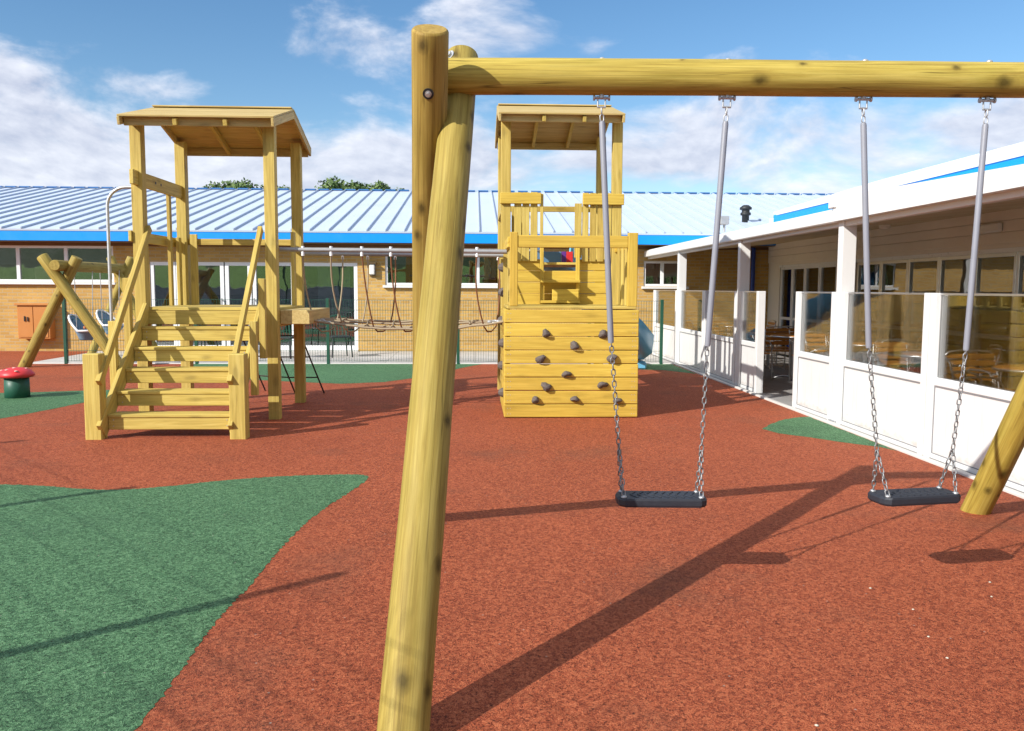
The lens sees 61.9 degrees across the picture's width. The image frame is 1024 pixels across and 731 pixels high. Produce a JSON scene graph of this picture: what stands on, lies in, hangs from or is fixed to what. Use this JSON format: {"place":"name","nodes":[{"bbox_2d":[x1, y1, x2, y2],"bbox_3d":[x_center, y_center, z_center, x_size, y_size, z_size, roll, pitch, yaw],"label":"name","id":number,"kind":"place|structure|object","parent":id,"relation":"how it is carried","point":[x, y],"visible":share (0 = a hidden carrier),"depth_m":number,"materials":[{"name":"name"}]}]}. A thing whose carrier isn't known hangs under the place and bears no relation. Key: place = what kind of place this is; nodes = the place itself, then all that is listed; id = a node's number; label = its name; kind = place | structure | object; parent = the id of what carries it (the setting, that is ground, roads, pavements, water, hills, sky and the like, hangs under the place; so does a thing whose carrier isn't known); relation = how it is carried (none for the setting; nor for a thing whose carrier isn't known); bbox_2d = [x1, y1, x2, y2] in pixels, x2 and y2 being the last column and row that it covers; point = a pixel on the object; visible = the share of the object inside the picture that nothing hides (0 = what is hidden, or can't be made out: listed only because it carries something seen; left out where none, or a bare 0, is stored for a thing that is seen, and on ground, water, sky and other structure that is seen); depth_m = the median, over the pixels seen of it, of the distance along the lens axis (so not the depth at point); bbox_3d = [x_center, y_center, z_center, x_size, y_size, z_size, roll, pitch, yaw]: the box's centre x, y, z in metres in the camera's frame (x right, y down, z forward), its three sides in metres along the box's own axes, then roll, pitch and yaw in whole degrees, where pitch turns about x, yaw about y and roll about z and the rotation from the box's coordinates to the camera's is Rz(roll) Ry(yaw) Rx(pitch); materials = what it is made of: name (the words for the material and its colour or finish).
{"place":"outdoors","nodes":[
{"label":"outdoors","id":0,"kind":"place"},
{"bbox_2d":[33,351,670,362],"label":"paving","id":1,"kind":"structure","parent":0,"point":[400,356],"depth_m":18.10,"materials":[{"name":"concrete"}]},
{"bbox_2d":[280,325,305,358],"bbox_3d":[-4.730,-0.612,18.106,0.472,0.908,0.552,3,6,28],"label":"patio chair","id":2,"kind":"object","parent":1,"relation":"on","point":[286,337],"visible":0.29,"depth_m":17.89,"materials":[{"name":"metal"}]},
{"bbox_2d":[330,315,352,357],"bbox_3d":[-3.746,-0.643,18.500,0.472,0.908,0.552,-2,6,-25],"label":"patio chair","id":3,"kind":"object","parent":1,"relation":"on","point":[336,336],"visible":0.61,"depth_m":18.39,"materials":[{"name":"grey metal"}]},
{"bbox_2d":[0,351,1023,730],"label":"play surface","id":4,"kind":"object","parent":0,"point":[574,595],"visible":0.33,"depth_m":4.53,"materials":[{"name":"red rubber"}]},
{"bbox_2d":[0,390,109,418],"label":"green surface","id":5,"kind":"object","parent":4,"relation":"on","point":[38,401],"visible":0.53,"depth_m":11.05,"materials":[{"name":"rubber"}]},
{"bbox_2d":[0,367,34,398],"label":"mushroom stool","id":6,"kind":"object","parent":5,"relation":"on","point":[16,382],"visible":0.99,"depth_m":11.42,"materials":[{"name":"green plastic"}]},
{"bbox_2d":[18,253,156,366],"bbox_3d":[-8.224,-1.099,17.006,2.026,2.248,3.056,0,5,-2],"label":"log swing","id":7,"kind":"object","parent":4,"relation":"on","point":[72,266],"visible":0.66,"depth_m":15.74,"materials":[{"name":"yellow wood"}]},
{"bbox_2d":[68,271,99,339],"bbox_3d":[-8.294,-1.170,16.525,0.633,1.360,0.514,1,5,12],"label":"cradle swing","id":8,"kind":"object","parent":7,"relation":"hanging from","point":[82,334],"visible":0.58,"depth_m":16.47,"materials":[{"name":"grey plastic"}]},
{"bbox_2d":[95,270,123,333],"bbox_3d":[-8.302,-1.330,17.619,0.634,1.360,0.514,2,6,20],"label":"cradle swing","id":9,"kind":"object","parent":7,"relation":"hanging from","point":[102,313],"visible":0.45,"depth_m":17.70,"materials":[{"name":"plastic"}]},
{"bbox_2d":[0,474,368,730],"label":"green surface","id":10,"kind":"object","parent":4,"relation":"on","point":[115,604],"visible":1,"depth_m":4.39,"materials":[{"name":"rubber"}]},
{"bbox_2d":[82,105,329,439],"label":"play tower","id":11,"kind":"structure","parent":4,"relation":"on","point":[269,134],"depth_m":9.45,"materials":[{"name":"wood"}]},
{"bbox_2d":[279,246,506,332],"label":"rope bridge","id":12,"kind":"structure","parent":11,"relation":"attached to","point":[361,251],"depth_m":10.10,"materials":[{"name":"pale wood"},{"name":"brown rope"},{"name":"steel"}]},
{"bbox_2d":[179,364,479,383],"bbox_3d":[-3.381,0.126,15.072,5.744,0.001,3.517,0,5,-2],"label":"green surface","id":13,"kind":"object","parent":4,"relation":"on","point":[347,373],"visible":0.46,"depth_m":15.16,"materials":[{"name":"rubber"}]},
{"bbox_2d":[62,298,663,363],"bbox_3d":[-2.836,-0.673,16.781,11.710,1.290,0.060,0,5,-2],"label":"fence","id":14,"kind":"object","parent":4,"relation":"on","point":[327,340],"visible":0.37,"depth_m":16.76,"materials":[{"name":"green metal"}]},
{"bbox_2d":[495,103,638,416],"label":"climbing tower","id":15,"kind":"structure","parent":4,"relation":"on","point":[545,362],"depth_m":10.18,"materials":[{"name":"wood"}]},
{"bbox_2d":[537,248,653,368],"bbox_3d":[1.539,-0.942,14.592,0.916,2.260,4.320,3,6,29],"label":"slide","id":16,"kind":"object","parent":4,"relation":"on","point":[646,337],"visible":0.25,"depth_m":15.28,"materials":[{"name":"blue plastic"}]},
{"bbox_2d":[641,364,694,373],"bbox_3d":[2.224,0.059,16.077,2.038,0.001,1.989,0,5,-2],"label":"green surface","id":17,"kind":"object","parent":4,"relation":"on","point":[669,367],"visible":0.52,"depth_m":16.15,"materials":[{"name":"rubber"}]},
{"bbox_2d":[377,24,1023,730],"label":"log swing frame","id":18,"kind":"object","parent":4,"relation":"on","point":[449,84],"visible":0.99,"depth_m":3.92,"materials":[{"name":"wood"}]},
{"bbox_2d":[599,107,728,507],"bbox_3d":[0.724,-0.277,4.168,0.623,1.936,0.176,0,5,0],"label":"swing seat","id":19,"kind":"object","parent":18,"relation":"hanging from","point":[695,498],"visible":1,"depth_m":4.16,"materials":[{"name":"silver metal"}]},
{"bbox_2d":[860,108,988,506],"bbox_3d":[2.002,-0.281,4.208,0.626,1.935,0.176,-1,5,-11],"label":"swing seat","id":20,"kind":"object","parent":18,"relation":"hanging from","point":[938,494],"visible":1,"depth_m":4.21,"materials":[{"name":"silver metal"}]},
{"bbox_2d":[762,417,895,450],"bbox_3d":[3.135,0.702,9.015,0.867,0.001,2.153,0,5,-2],"label":"green surface","id":21,"kind":"object","parent":4,"relation":"on","point":[811,427],"visible":0.98,"depth_m":9.10,"materials":[{"name":"rubber"}]},
{"bbox_2d":[0,0,1023,194],"label":"sky","id":22,"kind":"structure","parent":0,"point":[68,67],"materials":[{"name":"blue"}]},
{"bbox_2d":[650,353,1023,492],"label":"patio","id":23,"kind":"structure","parent":0,"point":[779,389],"depth_m":13.50,"materials":[{"name":"grey concrete"}]},
{"bbox_2d":[652,290,676,361],"bbox_3d":[3.312,-0.882,18.346,0.110,1.471,2.214,0,5,-2],"label":"windbreak panel","id":24,"kind":"object","parent":23,"relation":"on","point":[669,297],"visible":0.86,"depth_m":18.21,"materials":[{"name":"white paint"}]},
{"bbox_2d":[677,290,703,372],"bbox_3d":[3.408,-0.682,16.137,0.110,1.471,1.894,0,5,-2],"label":"windbreak panel","id":25,"kind":"object","parent":23,"relation":"on","point":[690,329],"visible":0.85,"depth_m":16.19,"materials":[{"name":"white paint"}]},
{"bbox_2d":[702,291,736,383],"bbox_3d":[3.490,-0.510,14.241,0.110,1.471,1.864,0,5,-2],"label":"windbreak panel","id":26,"kind":"object","parent":23,"relation":"on","point":[721,358],"visible":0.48,"depth_m":14.14,"materials":[{"name":"white paint"}]},
{"bbox_2d":[737,291,765,392],"bbox_3d":[3.556,-0.371,12.709,0.110,1.471,0.884,0,5,-2],"label":"windbreak panel","id":27,"kind":"object","parent":23,"relation":"on","point":[751,336],"visible":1,"depth_m":12.63,"materials":[{"name":"white paint"}]},
{"bbox_2d":[764,340,772,378],"bbox_3d":[4.000,-0.208,14.304,0.538,0.846,0.544,-1,5,-13],"label":"cafe chair","id":28,"kind":"object","parent":23,"relation":"on","point":[771,355],"visible":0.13,"depth_m":14.11,"materials":[{"name":"metal"}]},
{"bbox_2d":[765,320,775,360],"bbox_3d":[5.265,-0.544,18.072,0.539,0.846,0.544,0,5,-5],"label":"cafe chair","id":29,"kind":"object","parent":23,"relation":"on","point":[771,323],"visible":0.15,"depth_m":18.02,"materials":[{"name":"wood"}]},
{"bbox_2d":[764,336,783,369],"bbox_3d":[4.853,-0.308,16.163,0.720,0.745,0.720,3,6,30],"label":"cafe table","id":30,"kind":"object","parent":23,"relation":"on","point":[767,360],"visible":0.3,"depth_m":16.15,"materials":[{"name":"metal"}]},
{"bbox_2d":[763,326,790,375],"bbox_3d":[4.653,-0.262,14.926,0.544,0.846,0.539,1,5,12],"label":"cafe chair","id":31,"kind":"object","parent":23,"relation":"on","point":[769,331],"visible":0.58,"depth_m":15.10,"materials":[{"name":"wood"}]},
{"bbox_2d":[766,326,794,372],"bbox_3d":[4.867,-0.317,15.544,0.544,0.846,0.539,-1,5,-11],"label":"cafe chair","id":32,"kind":"object","parent":23,"relation":"on","point":[782,347],"visible":0.35,"depth_m":15.33,"materials":[{"name":"wood"}]},
{"bbox_2d":[771,334,793,380],"bbox_3d":[4.685,-0.137,14.262,0.720,0.745,0.720,-5,7,-44],"label":"cafe table","id":33,"kind":"object","parent":23,"relation":"on","point":[790,336],"visible":0.6,"depth_m":14.23,"materials":[{"name":"metal"}]},
{"bbox_2d":[788,341,793,380],"bbox_3d":[4.743,-0.143,13.617,0.544,0.846,0.539,1,5,7],"label":"cafe chair","id":34,"kind":"object","parent":23,"relation":"on","point":[789,360],"visible":0.18,"depth_m":13.88,"materials":[{"name":"metal"}]},
{"bbox_2d":[792,292,835,419],"bbox_3d":[3.663,-0.149,10.266,0.110,1.471,1.174,0,5,-2],"label":"windbreak panel","id":35,"kind":"object","parent":23,"relation":"on","point":[814,337],"visible":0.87,"depth_m":10.30,"materials":[{"name":"white paint"}]},
{"bbox_2d":[644,164,1023,422],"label":"veranda","id":36,"kind":"object","parent":23,"relation":"on","point":[939,199],"visible":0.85,"depth_m":9.47,"materials":[{"name":"white paint"}]},
{"bbox_2d":[720,216,728,231],"bbox_3d":[3.495,-2.338,14.131,0.150,0.260,0.200,0,5,-2],"label":"speaker","id":37,"kind":"object","parent":36,"relation":"on","point":[724,220],"visible":0.84,"depth_m":14.03},
{"bbox_2d":[836,292,930,454],"bbox_3d":[3.735,0.002,8.600,0.110,1.471,1.844,0,5,-2],"label":"windbreak panel","id":38,"kind":"object","parent":23,"relation":"on","point":[900,324],"visible":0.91,"depth_m":8.48,"materials":[{"name":"white paint"}]},
{"bbox_2d":[923,293,1023,491],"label":"windbreak panel","id":39,"kind":"object","parent":23,"relation":"on","point":[994,371],"visible":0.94,"depth_m":7.02,"materials":[{"name":"white paint"}]},
{"label":"ground","id":40,"kind":"structure","parent":0,"visible":0},
{"bbox_2d":[203,177,263,188],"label":"tree","id":41,"kind":"object","parent":40,"relation":"on","point":[238,184],"visible":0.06,"depth_m":48.25,"materials":[{"name":"green plant"}]},
{"bbox_2d":[314,176,370,190],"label":"tree","id":42,"kind":"object","parent":40,"relation":"on","point":[335,184],"visible":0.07,"depth_m":47.30,"materials":[{"name":"green plant"}]},
{"bbox_2d":[33,363,672,363],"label":"kerb","id":43,"kind":"structure","parent":40,"relation":"on","point":[309,363],"depth_m":16.78,"materials":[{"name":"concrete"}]},
{"bbox_2d":[362,179,404,190],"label":"tree","id":44,"kind":"object","parent":40,"relation":"on","point":[380,185],"visible":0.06,"depth_m":49.07,"materials":[{"name":"green plant"}]},
{"bbox_2d":[0,186,831,351],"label":"brick building","id":45,"kind":"structure","parent":40,"relation":"on","point":[66,223],"depth_m":20.29,"materials":[{"name":"beige brick"}]},
{"bbox_2d":[14,303,55,338],"bbox_3d":[-10.920,-1.021,19.578,0.800,0.810,0.307,0,5,-2],"label":"cabinet","id":46,"kind":"object","parent":45,"relation":"attached to","point":[29,315],"depth_m":19.45,"materials":[{"name":"wood"}]},
{"bbox_2d":[18,307,48,336],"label":"door","id":47,"kind":"structure","parent":46,"relation":"in","point":[26,314],"depth_m":19.45,"materials":[{"name":"wood"}]},
{"bbox_2d":[0,245,115,284],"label":"window","id":48,"kind":"structure","parent":45,"relation":"in","point":[19,280],"depth_m":19.64,"materials":[{"name":"white plastic"}]},
{"bbox_2d":[150,262,177,345],"bbox_3d":[-8.096,-1.383,19.885,0.580,2.060,0.080,0,5,-2],"label":"door","id":49,"kind":"structure","parent":45,"relation":"in","point":[152,264],"depth_m":19.81,"materials":[{"name":"white plastic"}]},
{"bbox_2d":[176,262,226,345],"bbox_3d":[-7.250,-1.380,19.892,1.090,2.060,0.140,0,5,-2],"label":"door","id":50,"kind":"structure","parent":45,"relation":"in","point":[222,270],"depth_m":19.84,"materials":[{"name":"white plastic"}]},
{"bbox_2d":[225,262,252,345],"bbox_3d":[-6.378,-1.382,19.960,0.600,2.060,0.080,0,5,-2],"label":"door","id":51,"kind":"structure","parent":45,"relation":"in","point":[227,270],"depth_m":19.86,"materials":[{"name":"white plastic"}]},
{"bbox_2d":[253,262,293,349],"bbox_3d":[-5.562,-1.379,19.965,0.970,2.060,0.140,0,5,-2],"label":"door","id":52,"kind":"structure","parent":45,"relation":"in","point":[286,347],"depth_m":19.90,"materials":[{"name":"white plastic"}]},
{"bbox_2d":[304,262,358,349],"bbox_3d":[-4.334,-1.381,20.049,1.430,2.060,0.080,0,5,-2],"label":"door","id":53,"kind":"structure","parent":45,"relation":"in","point":[309,347],"depth_m":20.03,"materials":[{"name":"white plastic"}]},
{"bbox_2d":[369,262,376,276],"bbox_3d":[-3.255,-2.237,19.871,0.200,0.325,0.167,0,5,-2],"label":"wall lamp","id":54,"kind":"object","parent":45,"relation":"attached to","point":[372,269],"visible":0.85,"depth_m":19.82,"materials":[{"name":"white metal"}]},
{"bbox_2d":[383,248,497,287],"bbox_3d":[-1.611,-2.287,20.035,2.820,0.930,0.200,0,5,-2],"label":"window","id":55,"kind":"structure","parent":45,"relation":"in","point":[387,285],"depth_m":20.03,"materials":[{"name":"white plastic"}]},
{"bbox_2d":[641,261,688,288],"bbox_3d":[3.634,-2.150,20.275,1.120,0.660,0.200,0,5,-2],"label":"window","id":56,"kind":"structure","parent":45,"relation":"in","point":[646,286],"depth_m":20.27,"materials":[{"name":"white plastic"}]},
{"bbox_2d":[740,205,751,221],"bbox_3d":[5.918,-3.749,21.626,0.300,0.620,0.292,0,5,-2],"label":"flue","id":57,"kind":"object","parent":45,"relation":"on","point":[745,213],"visible":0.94,"depth_m":21.54,"materials":[{"name":"metal"}]},
{"bbox_2d":[750,248,755,290],"bbox_3d":[5.723,-1.580,20.337,0.100,2.430,0.100,0,5,-2],"label":"downpipe","id":58,"kind":"object","parent":45,"relation":"attached to","point":[753,256],"visible":0.4,"depth_m":20.24,"materials":[{"name":"blue paint"}]},
{"bbox_2d":[673,363,1023,498],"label":"kerb","id":59,"kind":"structure","parent":40,"relation":"on","point":[959,471],"depth_m":8.69,"materials":[{"name":"concrete"}]},
{"bbox_2d":[766,142,1023,355],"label":"cafe wing","id":60,"kind":"structure","parent":40,"relation":"on","point":[930,257],"depth_m":13.74,"materials":[{"name":"beige wood"}]},
{"bbox_2d":[778,267,792,354],"bbox_3d":[6.221,-1.235,19.324,0.072,1.970,0.700,0,5,-2],"label":"window","id":61,"kind":"structure","parent":60,"relation":"in","point":[786,272],"depth_m":19.35,"materials":[{"name":"white plastic"}]},
{"bbox_2d":[790,266,804,340],"bbox_3d":[6.252,-1.170,18.608,0.072,1.970,0.700,0,5,-2],"label":"window","id":62,"kind":"structure","parent":60,"relation":"in","point":[798,278],"depth_m":18.75,"materials":[{"name":"white plastic"}]},
{"bbox_2d":[804,265,819,291],"bbox_3d":[6.284,-1.102,17.862,0.072,1.970,0.760,0,5,-2],"label":"window","id":63,"kind":"structure","parent":60,"relation":"in","point":[812,273],"depth_m":17.86,"materials":[{"name":"glass"}]},
{"bbox_2d":[819,264,836,293],"bbox_3d":[6.319,-1.029,17.056,0.072,1.970,0.820,0,5,-2],"label":"window","id":64,"kind":"structure","parent":60,"relation":"in","point":[827,283],"depth_m":17.05,"materials":[{"name":"glass"}]},
{"bbox_2d":[856,261,880,291],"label":"door","id":65,"kind":"structure","parent":60,"relation":"in","point":[875,266],"depth_m":15.17,"materials":[{"name":"metal"}]},
{"bbox_2d":[880,259,908,294],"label":"door","id":66,"kind":"structure","parent":60,"relation":"in","point":[894,273],"depth_m":14.35,"materials":[{"name":"metal"}]},
{"bbox_2d":[907,257,939,292],"bbox_3d":[6.476,-0.703,13.459,0.072,1.970,0.922,0,5,-2],"label":"door","id":67,"kind":"structure","parent":60,"relation":"in","point":[923,273],"depth_m":13.44,"materials":[{"name":"metal"}]},
{"bbox_2d":[938,255,970,295],"bbox_3d":[6.516,-0.619,12.534,0.072,1.970,0.922,0,5,-2],"label":"door","id":68,"kind":"structure","parent":60,"relation":"in","point":[953,270],"depth_m":12.57,"materials":[{"name":"metal"}]},
{"bbox_2d":[974,252,1017,293],"bbox_3d":[6.556,-0.535,11.608,0.072,1.970,0.922,0,5,-2],"label":"door","id":69,"kind":"structure","parent":60,"relation":"in","point":[995,272],"depth_m":11.56,"materials":[{"name":"glass"}]},
{"bbox_2d":[1015,251,1023,296],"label":"door","id":70,"kind":"structure","parent":60,"relation":"in","point":[1020,257],"depth_m":11.03,"materials":[{"name":"metal"}]}
]}

